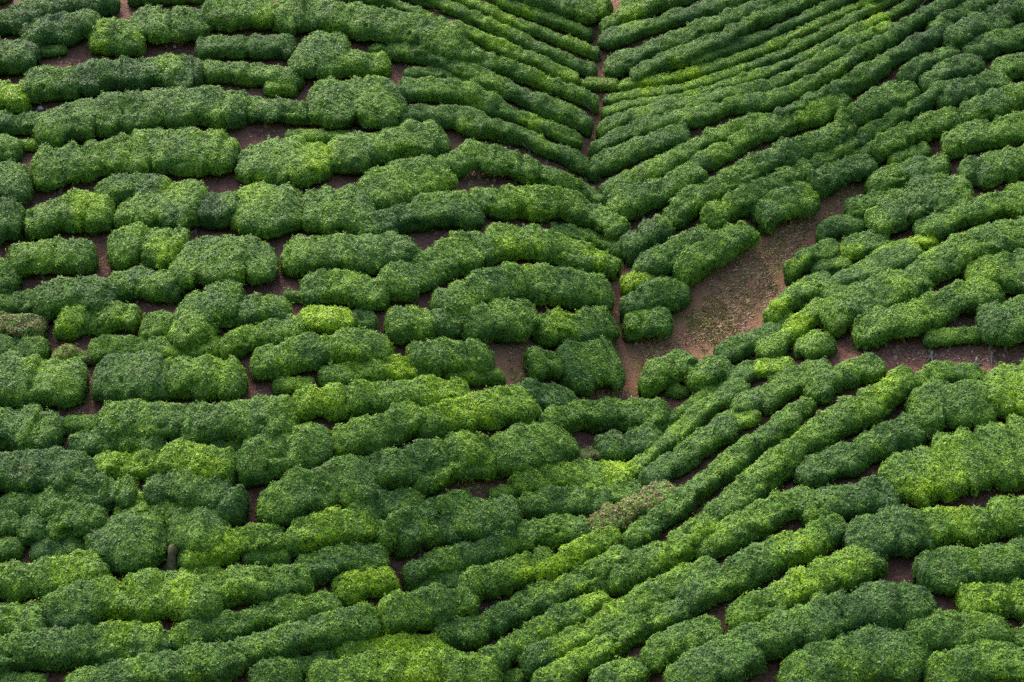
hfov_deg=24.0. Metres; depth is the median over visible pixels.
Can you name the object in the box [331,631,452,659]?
tea hedge
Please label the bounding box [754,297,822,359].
tea hedge
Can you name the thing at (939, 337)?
tea bush
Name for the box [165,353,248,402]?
tea hedge
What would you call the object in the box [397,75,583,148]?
tea hedge
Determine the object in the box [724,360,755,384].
tea bush
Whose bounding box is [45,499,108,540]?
tea bush
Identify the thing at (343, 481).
tea hedge
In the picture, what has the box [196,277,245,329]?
tea bush
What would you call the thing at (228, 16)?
tea hedge
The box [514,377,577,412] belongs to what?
tea hedge
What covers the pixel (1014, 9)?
tea hedge
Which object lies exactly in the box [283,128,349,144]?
tea hedge
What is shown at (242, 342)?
tea hedge
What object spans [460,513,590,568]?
tea hedge
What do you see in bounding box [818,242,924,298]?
tea hedge
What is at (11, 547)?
tea bush
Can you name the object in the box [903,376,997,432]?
tea hedge
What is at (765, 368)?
tea bush
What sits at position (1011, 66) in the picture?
tea hedge
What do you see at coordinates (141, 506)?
tea bush
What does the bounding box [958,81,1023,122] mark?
tea hedge
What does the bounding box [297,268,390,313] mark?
tea hedge
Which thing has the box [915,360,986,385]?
tea hedge
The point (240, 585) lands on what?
tea hedge
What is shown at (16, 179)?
tea hedge
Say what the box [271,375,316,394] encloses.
tea bush
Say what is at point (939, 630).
tea hedge
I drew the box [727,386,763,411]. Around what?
tea bush
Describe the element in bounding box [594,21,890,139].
tea hedge
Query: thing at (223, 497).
tea hedge
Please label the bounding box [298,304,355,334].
tea bush
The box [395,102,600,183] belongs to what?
tea hedge
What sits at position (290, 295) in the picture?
tea bush
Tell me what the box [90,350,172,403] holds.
tea hedge
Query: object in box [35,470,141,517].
tea hedge
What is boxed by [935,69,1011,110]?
tea hedge
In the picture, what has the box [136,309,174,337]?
tea bush
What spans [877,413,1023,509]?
tea hedge
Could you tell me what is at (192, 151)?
tea hedge
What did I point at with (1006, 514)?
tea hedge
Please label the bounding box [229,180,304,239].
tea hedge
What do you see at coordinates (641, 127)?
tea hedge
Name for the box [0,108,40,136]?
tea hedge
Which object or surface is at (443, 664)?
tea hedge
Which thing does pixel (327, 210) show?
tea hedge
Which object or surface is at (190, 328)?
tea bush
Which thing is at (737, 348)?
tea hedge
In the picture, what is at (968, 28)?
tea hedge
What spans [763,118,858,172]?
tea hedge
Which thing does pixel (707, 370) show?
tea bush
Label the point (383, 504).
tea hedge
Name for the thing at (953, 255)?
tea hedge
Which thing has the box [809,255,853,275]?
tea bush
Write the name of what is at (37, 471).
tea hedge
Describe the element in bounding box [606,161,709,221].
tea hedge
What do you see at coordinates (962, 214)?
tea hedge
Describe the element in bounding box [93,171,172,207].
tea hedge
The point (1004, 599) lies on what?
tea hedge
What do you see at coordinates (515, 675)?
tea bush
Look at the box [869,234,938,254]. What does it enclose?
tea hedge
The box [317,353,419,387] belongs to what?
tea hedge
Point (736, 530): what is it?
tea hedge
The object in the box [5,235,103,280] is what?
tea hedge
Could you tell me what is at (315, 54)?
tea hedge
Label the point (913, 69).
tea hedge
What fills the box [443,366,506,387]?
tea bush
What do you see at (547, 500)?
tea hedge
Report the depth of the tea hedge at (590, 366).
121.85 m
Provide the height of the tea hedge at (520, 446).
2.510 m
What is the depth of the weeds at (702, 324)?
125.77 m
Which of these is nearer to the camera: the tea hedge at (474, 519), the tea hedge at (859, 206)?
the tea hedge at (474, 519)
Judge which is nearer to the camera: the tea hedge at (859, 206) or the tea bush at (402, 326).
the tea bush at (402, 326)
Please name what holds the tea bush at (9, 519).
on the hillside
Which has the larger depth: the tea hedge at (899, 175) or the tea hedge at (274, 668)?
the tea hedge at (899, 175)
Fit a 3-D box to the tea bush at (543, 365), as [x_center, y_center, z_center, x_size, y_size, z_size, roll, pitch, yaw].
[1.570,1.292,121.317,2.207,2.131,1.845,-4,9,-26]
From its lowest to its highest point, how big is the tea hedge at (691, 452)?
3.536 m
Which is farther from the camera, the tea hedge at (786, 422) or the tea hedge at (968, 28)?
the tea hedge at (968, 28)
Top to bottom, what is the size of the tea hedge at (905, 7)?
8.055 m
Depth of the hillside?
125.30 m
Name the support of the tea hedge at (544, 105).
on the hillside
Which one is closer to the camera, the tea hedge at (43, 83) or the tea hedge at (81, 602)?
the tea hedge at (81, 602)
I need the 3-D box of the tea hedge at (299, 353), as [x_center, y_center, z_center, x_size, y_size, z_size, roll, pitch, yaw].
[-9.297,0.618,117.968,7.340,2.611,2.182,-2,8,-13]
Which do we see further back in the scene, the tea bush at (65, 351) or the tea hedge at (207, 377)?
the tea bush at (65, 351)
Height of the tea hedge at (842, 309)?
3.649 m
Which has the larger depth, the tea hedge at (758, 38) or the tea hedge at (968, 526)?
the tea hedge at (758, 38)
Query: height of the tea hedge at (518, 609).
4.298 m
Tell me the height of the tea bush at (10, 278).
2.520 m
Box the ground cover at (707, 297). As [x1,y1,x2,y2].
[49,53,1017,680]
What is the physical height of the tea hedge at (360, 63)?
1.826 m
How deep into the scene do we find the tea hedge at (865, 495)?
112.20 m
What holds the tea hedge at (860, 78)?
on the hillside
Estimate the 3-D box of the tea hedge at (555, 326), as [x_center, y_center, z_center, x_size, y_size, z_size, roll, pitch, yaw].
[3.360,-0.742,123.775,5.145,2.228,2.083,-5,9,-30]
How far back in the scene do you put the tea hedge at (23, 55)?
136.33 m
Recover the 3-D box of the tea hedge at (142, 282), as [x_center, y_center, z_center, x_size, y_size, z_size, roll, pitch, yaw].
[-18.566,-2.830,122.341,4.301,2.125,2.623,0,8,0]
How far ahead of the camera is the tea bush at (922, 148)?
132.03 m
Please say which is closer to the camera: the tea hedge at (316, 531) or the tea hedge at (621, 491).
the tea hedge at (316, 531)
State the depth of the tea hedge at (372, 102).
133.56 m
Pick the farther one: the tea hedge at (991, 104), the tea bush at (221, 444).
the tea hedge at (991, 104)
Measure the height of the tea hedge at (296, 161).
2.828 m
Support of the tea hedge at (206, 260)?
on the hillside
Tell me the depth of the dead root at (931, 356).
120.15 m
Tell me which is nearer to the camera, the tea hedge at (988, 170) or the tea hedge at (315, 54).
the tea hedge at (988, 170)
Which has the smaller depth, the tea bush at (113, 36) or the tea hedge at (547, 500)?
the tea hedge at (547, 500)
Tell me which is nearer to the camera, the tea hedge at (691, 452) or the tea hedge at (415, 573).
the tea hedge at (415, 573)
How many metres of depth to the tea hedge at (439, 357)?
118.74 m
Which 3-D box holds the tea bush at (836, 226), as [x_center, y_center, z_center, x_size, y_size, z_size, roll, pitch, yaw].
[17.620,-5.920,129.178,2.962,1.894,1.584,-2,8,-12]
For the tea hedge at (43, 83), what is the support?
on the hillside
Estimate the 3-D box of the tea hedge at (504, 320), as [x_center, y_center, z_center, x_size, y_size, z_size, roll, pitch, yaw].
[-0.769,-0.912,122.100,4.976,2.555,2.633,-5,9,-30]
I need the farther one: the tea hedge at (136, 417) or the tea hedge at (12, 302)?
the tea hedge at (12, 302)
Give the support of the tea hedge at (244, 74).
on the hillside
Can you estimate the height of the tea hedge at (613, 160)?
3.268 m
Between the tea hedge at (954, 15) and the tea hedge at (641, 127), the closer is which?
the tea hedge at (641, 127)
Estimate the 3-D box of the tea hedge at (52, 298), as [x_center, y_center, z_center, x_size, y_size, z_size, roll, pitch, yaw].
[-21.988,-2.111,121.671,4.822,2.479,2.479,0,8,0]
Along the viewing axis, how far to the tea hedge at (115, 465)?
113.27 m
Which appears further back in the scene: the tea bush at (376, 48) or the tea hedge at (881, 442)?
the tea bush at (376, 48)
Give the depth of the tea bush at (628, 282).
126.94 m
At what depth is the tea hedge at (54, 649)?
105.41 m
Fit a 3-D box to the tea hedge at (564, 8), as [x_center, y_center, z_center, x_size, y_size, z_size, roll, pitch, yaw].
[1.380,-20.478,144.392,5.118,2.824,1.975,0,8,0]
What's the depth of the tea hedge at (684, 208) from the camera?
130.54 m
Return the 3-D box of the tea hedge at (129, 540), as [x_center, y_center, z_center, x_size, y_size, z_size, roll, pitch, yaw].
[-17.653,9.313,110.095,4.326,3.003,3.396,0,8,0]
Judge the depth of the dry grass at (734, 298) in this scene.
126.83 m
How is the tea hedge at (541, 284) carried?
on the hillside
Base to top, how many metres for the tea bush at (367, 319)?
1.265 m
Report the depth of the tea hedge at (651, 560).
110.69 m
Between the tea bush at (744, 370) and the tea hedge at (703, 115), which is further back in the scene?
the tea hedge at (703, 115)
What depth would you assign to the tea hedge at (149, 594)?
107.21 m
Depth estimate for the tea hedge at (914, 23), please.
139.12 m
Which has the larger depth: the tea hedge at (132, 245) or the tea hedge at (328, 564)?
the tea hedge at (132, 245)
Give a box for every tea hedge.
[0,0,121,37]
[0,36,41,77]
[0,79,34,114]
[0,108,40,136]
[0,157,34,206]
[0,289,33,314]
[0,311,48,339]
[0,333,51,360]
[0,348,90,411]
[0,402,66,451]
[0,445,97,493]
[0,491,39,516]
[0,548,112,602]
[0,599,49,636]
[0,619,172,675]
[0,670,48,681]
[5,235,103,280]
[18,8,101,46]
[21,64,80,105]
[22,187,116,240]
[29,125,241,194]
[29,274,120,322]
[32,84,251,147]
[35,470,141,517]
[41,573,125,628]
[52,300,142,341]
[62,601,382,681]
[66,426,167,457]
[73,52,205,97]
[80,507,168,575]
[86,334,222,362]
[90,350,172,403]
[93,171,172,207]
[93,448,159,481]
[94,398,188,442]
[104,221,192,270]
[109,263,185,304]
[112,179,209,233]
[116,566,228,622]
[127,0,205,6]
[129,4,213,46]
[141,467,251,527]
[154,437,236,485]
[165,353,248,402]
[167,589,342,650]
[168,233,280,288]
[177,393,301,445]
[177,522,285,571]
[194,33,297,62]
[200,0,277,34]
[202,59,304,91]
[212,561,314,609]
[217,313,306,361]
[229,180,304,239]
[233,134,335,188]
[235,421,334,487]
[246,648,335,681]
[247,95,309,127]
[248,325,394,382]
[254,453,388,526]
[272,0,599,115]
[280,230,422,277]
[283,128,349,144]
[283,504,376,558]
[287,30,353,81]
[292,374,470,423]
[294,540,390,587]
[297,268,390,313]
[299,183,377,235]
[305,74,409,130]
[305,646,505,681]
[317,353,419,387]
[326,118,452,175]
[331,397,424,456]
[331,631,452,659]
[334,49,393,78]
[339,0,435,17]
[347,485,425,522]
[354,154,458,210]
[354,188,485,235]
[363,429,494,490]
[373,487,472,555]
[375,581,482,635]
[378,222,623,304]
[386,41,596,137]
[393,515,461,560]
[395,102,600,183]
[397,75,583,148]
[400,542,466,591]
[401,66,498,94]
[403,0,599,77]
[405,333,495,378]
[411,450,497,497]
[413,384,542,439]
[428,261,615,315]
[430,543,632,651]
[434,138,606,205]
[436,15,581,85]
[450,494,523,542]
[451,0,603,62]
[456,545,555,605]
[458,296,539,344]
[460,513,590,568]
[469,182,630,240]
[479,588,610,672]
[483,0,593,42]
[489,420,580,479]
[507,458,633,497]
[514,0,574,20]
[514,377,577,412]
[517,484,612,520]
[517,555,721,681]
[529,596,694,681]
[531,305,620,348]
[536,396,670,435]
[549,221,625,261]
[551,524,622,580]
[555,335,627,397]
[581,478,643,503]
[588,113,664,160]
[588,480,677,533]
[588,540,687,596]
[590,121,691,177]
[592,420,662,461]
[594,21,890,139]
[597,0,755,51]
[598,0,698,34]
[598,112,771,199]
[599,0,931,118]
[602,0,780,78]
[602,0,902,105]
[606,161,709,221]
[617,0,882,91]
[617,274,691,322]
[618,213,675,266]
[621,434,760,549]
[623,377,750,479]
[629,0,825,81]
[630,223,713,276]
[636,349,697,398]
[637,412,743,486]
[638,614,724,676]
[657,383,719,434]
[660,578,937,681]
[661,364,923,564]
[662,31,899,130]
[662,150,772,229]
[671,220,760,288]
[676,512,847,616]
[689,92,851,172]
[690,0,858,66]
[693,484,810,561]
[697,157,815,229]
[712,311,791,363]
[724,544,888,631]
[748,180,821,235]
[752,396,816,456]
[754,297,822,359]
[756,356,832,415]
[762,270,832,324]
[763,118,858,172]
[771,21,953,116]
[774,623,932,681]
[782,237,839,285]
[791,411,935,489]
[799,472,902,528]
[801,352,887,405]
[802,153,878,199]
[808,80,945,168]
[817,263,935,337]
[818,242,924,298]
[832,79,921,128]
[832,139,873,162]
[840,502,935,558]
[841,187,898,217]
[850,298,931,352]
[863,152,951,195]
[864,171,975,236]
[869,106,963,164]
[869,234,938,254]
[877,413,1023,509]
[886,0,966,45]
[896,44,961,84]
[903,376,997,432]
[903,607,1013,651]
[911,190,1023,240]
[911,216,1023,287]
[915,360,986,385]
[916,273,1006,328]
[917,53,985,93]
[921,504,999,548]
[921,638,1023,681]
[924,0,998,30]
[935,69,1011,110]
[939,109,1023,160]
[941,9,1014,51]
[951,577,1023,621]
[957,144,1023,189]
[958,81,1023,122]
[960,248,1023,294]
[961,23,1023,61]
[974,294,1023,351]
[974,537,1023,583]
[983,0,1023,24]
[983,358,1023,420]
[986,494,1023,538]
[988,52,1023,80]
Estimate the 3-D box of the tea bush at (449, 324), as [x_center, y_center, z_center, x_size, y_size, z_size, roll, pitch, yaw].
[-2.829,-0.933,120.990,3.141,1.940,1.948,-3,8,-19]
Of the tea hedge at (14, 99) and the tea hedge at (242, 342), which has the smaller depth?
the tea hedge at (242, 342)
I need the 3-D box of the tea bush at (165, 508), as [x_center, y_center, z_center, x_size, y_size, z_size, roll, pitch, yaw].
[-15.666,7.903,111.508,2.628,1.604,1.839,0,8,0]
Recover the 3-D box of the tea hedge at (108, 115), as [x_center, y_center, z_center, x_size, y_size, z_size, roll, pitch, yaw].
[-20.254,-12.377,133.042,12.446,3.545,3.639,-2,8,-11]
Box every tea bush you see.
[0,0,9,6]
[0,133,24,161]
[0,196,25,245]
[0,256,23,293]
[0,509,21,536]
[0,536,25,560]
[14,511,47,546]
[21,138,38,151]
[28,536,84,561]
[40,44,67,58]
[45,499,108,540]
[51,343,97,365]
[61,413,97,435]
[85,17,147,57]
[112,490,149,514]
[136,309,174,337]
[149,499,193,526]
[163,505,231,555]
[165,288,221,353]
[178,562,223,581]
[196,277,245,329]
[197,191,240,231]
[208,439,242,452]
[233,291,293,328]
[241,548,291,567]
[262,80,298,98]
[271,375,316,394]
[282,287,300,302]
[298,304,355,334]
[329,566,400,607]
[352,309,378,331]
[365,43,386,53]
[381,304,437,347]
[413,569,465,590]
[419,371,431,375]
[431,302,470,339]
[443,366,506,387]
[487,482,519,498]
[502,668,525,681]
[522,345,563,381]
[570,444,602,461]
[572,0,613,25]
[578,76,619,92]
[588,655,650,681]
[618,270,655,295]
[621,305,674,346]
[665,382,690,399]
[683,353,731,393]
[716,408,762,430]
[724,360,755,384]
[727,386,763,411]
[752,356,795,380]
[791,329,836,359]
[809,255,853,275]
[814,214,865,243]
[839,229,890,261]
[886,140,932,164]
[910,541,983,596]
[922,325,981,352]
[1004,181,1023,192]
[1011,623,1023,647]
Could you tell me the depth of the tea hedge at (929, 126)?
132.65 m
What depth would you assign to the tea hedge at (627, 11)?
142.88 m
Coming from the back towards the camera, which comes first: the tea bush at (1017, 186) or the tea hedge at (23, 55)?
the tea hedge at (23, 55)
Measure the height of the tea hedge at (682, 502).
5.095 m
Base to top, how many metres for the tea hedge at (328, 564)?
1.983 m
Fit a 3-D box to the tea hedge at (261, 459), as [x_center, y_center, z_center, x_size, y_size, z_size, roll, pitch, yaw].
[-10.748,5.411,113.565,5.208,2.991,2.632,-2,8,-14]
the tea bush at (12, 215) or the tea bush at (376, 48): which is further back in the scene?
the tea bush at (376, 48)
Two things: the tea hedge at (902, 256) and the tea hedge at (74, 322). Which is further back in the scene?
the tea hedge at (902, 256)
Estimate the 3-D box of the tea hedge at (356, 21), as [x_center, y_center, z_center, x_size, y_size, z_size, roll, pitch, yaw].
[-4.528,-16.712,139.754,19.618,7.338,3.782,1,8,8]
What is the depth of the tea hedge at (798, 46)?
138.29 m
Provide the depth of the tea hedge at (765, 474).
115.27 m
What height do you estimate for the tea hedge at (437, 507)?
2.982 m
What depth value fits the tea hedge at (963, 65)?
135.64 m
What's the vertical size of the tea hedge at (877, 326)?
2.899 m
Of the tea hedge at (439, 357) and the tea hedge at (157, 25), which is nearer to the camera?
the tea hedge at (439, 357)
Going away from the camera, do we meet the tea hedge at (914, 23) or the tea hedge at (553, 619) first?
the tea hedge at (553, 619)
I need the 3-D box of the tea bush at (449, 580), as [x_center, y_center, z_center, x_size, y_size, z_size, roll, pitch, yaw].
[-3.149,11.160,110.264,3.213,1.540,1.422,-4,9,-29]
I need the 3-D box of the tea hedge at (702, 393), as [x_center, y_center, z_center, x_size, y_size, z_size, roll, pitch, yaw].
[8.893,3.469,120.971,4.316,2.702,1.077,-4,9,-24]
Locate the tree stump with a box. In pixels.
[162,543,178,571]
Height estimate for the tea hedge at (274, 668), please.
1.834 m
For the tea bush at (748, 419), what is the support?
on the hillside
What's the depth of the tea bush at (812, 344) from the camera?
121.62 m
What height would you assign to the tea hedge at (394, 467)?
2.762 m
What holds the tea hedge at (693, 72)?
on the hillside
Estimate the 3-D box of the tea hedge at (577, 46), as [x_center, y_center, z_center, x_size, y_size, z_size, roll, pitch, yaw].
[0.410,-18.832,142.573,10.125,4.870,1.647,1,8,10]
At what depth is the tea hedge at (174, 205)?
126.31 m
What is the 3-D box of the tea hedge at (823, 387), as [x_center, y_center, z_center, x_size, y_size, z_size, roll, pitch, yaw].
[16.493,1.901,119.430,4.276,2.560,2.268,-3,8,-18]
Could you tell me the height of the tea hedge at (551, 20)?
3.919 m
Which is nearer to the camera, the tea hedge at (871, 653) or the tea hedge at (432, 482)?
the tea hedge at (871, 653)
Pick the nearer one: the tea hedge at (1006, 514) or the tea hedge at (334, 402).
the tea hedge at (1006, 514)
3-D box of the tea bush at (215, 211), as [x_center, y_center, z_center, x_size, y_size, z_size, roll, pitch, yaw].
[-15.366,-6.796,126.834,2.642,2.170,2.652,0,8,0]
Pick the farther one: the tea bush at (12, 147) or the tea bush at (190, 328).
the tea bush at (12, 147)
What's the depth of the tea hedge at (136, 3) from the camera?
141.35 m
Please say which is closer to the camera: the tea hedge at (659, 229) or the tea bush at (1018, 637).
the tea bush at (1018, 637)
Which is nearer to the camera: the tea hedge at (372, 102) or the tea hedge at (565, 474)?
the tea hedge at (565, 474)
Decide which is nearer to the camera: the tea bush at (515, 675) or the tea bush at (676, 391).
the tea bush at (515, 675)
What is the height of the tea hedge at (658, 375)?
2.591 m
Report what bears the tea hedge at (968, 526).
on the hillside
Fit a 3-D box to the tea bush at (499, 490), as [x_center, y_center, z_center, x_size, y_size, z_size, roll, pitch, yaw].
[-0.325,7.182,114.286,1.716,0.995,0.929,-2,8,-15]
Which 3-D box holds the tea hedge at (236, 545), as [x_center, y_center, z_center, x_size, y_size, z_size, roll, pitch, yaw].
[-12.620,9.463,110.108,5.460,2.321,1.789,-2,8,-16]
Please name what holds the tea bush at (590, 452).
on the hillside
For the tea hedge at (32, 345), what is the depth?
119.58 m
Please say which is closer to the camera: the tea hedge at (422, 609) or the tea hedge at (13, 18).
the tea hedge at (422, 609)
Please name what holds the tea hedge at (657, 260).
on the hillside
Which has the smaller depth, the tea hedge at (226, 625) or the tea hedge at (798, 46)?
the tea hedge at (226, 625)
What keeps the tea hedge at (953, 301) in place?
on the hillside
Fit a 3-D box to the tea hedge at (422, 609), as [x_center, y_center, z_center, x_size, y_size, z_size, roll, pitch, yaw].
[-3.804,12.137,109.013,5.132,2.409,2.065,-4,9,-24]
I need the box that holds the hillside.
[0,0,1023,681]
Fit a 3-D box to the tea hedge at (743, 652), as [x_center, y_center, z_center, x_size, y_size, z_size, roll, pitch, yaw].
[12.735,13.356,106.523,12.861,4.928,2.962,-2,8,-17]
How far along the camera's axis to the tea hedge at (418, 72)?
137.30 m
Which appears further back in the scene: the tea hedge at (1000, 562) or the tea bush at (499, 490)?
the tea bush at (499, 490)
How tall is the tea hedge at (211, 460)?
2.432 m
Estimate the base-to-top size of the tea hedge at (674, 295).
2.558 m
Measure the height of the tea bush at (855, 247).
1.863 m
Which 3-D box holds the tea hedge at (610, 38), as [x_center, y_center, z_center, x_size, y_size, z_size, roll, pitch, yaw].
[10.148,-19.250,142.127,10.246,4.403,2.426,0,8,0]
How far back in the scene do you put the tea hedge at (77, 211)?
125.95 m
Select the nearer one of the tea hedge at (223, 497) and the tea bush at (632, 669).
the tea bush at (632, 669)
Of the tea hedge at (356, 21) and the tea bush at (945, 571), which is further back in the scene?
the tea hedge at (356, 21)
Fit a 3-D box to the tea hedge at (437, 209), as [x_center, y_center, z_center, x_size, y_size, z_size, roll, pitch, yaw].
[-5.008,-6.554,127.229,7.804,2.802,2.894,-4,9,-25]
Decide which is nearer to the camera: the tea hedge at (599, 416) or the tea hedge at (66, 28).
the tea hedge at (599, 416)
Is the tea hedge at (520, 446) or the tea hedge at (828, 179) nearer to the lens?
the tea hedge at (520, 446)
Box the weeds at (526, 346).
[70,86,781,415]
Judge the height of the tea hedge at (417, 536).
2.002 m
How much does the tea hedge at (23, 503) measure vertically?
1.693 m
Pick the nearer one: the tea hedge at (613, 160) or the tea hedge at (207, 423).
the tea hedge at (207, 423)
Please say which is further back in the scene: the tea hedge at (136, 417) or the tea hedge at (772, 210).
the tea hedge at (772, 210)
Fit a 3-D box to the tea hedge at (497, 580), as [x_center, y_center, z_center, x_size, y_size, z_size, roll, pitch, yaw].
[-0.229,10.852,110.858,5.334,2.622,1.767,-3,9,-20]
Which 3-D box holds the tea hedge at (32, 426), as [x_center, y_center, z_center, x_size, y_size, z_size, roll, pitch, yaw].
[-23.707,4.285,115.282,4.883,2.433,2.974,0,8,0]
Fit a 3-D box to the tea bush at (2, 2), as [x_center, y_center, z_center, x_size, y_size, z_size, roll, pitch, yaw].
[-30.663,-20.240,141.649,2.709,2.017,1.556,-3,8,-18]
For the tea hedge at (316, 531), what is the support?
on the hillside
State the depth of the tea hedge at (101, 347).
118.92 m
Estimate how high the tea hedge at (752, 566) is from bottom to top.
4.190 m
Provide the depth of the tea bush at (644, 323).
124.78 m
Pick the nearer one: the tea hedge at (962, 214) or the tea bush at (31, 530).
the tea bush at (31, 530)
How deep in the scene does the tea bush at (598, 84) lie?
139.78 m
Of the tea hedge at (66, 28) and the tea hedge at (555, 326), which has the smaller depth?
the tea hedge at (555, 326)
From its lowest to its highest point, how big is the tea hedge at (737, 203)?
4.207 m
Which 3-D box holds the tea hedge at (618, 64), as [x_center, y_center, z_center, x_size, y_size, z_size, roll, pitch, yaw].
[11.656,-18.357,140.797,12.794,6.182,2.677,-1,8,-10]
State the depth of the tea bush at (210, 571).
108.84 m
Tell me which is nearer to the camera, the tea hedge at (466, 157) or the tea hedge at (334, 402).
the tea hedge at (334, 402)
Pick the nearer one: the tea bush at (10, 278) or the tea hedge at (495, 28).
the tea bush at (10, 278)
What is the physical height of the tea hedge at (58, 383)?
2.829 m
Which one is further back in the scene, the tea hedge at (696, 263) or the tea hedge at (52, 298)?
the tea hedge at (696, 263)
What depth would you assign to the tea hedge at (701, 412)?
119.54 m
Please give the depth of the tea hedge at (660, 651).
106.64 m
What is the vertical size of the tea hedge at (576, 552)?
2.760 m
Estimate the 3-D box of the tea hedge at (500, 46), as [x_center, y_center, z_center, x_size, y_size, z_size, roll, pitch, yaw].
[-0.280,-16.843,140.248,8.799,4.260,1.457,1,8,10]
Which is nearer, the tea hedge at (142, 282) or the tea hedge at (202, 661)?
the tea hedge at (202, 661)
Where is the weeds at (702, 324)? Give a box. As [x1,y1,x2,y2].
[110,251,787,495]
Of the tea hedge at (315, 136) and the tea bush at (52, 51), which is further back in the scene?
the tea bush at (52, 51)
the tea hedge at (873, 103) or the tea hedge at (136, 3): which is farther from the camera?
the tea hedge at (136, 3)
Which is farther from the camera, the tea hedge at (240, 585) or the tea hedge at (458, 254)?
the tea hedge at (458, 254)
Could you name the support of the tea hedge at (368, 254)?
on the hillside
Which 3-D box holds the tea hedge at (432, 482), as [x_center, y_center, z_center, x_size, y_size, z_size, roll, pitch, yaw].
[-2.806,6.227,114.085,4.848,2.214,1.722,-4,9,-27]
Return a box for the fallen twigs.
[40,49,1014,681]
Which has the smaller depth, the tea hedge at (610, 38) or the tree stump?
the tree stump
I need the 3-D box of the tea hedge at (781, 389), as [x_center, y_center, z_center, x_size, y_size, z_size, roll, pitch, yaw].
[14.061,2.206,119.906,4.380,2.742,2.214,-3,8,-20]
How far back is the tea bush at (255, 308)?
119.78 m
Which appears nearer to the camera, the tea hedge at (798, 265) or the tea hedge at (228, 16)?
the tea hedge at (798, 265)
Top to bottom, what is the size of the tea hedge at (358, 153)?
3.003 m
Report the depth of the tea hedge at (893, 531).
110.36 m
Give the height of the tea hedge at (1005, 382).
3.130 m
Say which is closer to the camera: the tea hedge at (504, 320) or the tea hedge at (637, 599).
the tea hedge at (637, 599)
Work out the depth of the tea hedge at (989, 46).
137.38 m
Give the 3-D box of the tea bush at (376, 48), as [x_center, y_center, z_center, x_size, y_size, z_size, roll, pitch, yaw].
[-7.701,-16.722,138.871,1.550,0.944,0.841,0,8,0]
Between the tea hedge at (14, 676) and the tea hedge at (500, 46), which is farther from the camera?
the tea hedge at (500, 46)
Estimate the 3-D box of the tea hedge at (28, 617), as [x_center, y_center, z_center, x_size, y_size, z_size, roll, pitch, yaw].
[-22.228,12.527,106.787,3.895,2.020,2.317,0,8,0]
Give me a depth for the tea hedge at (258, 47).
137.74 m
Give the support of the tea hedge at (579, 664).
on the hillside
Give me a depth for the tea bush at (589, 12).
144.22 m
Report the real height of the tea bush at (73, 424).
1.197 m
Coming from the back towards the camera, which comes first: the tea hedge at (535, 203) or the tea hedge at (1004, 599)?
the tea hedge at (535, 203)
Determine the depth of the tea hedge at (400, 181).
128.78 m
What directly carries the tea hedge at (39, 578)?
on the hillside
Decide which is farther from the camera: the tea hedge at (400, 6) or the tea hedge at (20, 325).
the tea hedge at (400, 6)
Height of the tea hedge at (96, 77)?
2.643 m
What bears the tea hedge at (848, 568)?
on the hillside
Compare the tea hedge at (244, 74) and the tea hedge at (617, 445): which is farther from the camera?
the tea hedge at (244, 74)
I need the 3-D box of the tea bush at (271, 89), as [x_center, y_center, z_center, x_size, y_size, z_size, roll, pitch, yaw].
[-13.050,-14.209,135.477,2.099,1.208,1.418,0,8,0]
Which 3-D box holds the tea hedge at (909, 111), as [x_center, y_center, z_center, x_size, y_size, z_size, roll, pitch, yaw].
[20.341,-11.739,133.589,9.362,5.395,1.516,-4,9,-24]
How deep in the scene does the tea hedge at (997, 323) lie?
120.07 m
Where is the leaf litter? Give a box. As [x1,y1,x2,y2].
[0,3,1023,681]
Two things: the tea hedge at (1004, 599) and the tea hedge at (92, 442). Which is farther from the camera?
the tea hedge at (92, 442)
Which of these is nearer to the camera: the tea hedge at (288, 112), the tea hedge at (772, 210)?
the tea hedge at (772, 210)
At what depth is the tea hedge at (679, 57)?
139.15 m
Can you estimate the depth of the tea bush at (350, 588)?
108.95 m
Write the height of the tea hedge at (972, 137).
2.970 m
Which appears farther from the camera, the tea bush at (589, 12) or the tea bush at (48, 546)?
the tea bush at (589, 12)
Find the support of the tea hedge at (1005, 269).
on the hillside
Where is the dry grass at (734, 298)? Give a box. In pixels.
[506,188,853,399]
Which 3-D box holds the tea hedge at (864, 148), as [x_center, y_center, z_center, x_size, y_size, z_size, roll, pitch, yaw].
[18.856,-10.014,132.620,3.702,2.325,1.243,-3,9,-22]
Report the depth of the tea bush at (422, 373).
118.12 m
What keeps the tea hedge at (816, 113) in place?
on the hillside
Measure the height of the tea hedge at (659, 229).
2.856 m
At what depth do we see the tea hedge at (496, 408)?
116.36 m
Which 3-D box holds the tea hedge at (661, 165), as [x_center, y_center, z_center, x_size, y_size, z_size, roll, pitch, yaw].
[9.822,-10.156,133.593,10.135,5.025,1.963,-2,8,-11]
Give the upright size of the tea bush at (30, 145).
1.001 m
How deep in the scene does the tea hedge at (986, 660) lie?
104.59 m
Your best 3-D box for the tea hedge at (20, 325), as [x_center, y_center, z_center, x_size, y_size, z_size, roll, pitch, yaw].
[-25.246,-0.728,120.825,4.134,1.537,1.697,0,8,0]
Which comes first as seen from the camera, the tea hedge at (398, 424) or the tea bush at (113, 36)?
the tea hedge at (398, 424)

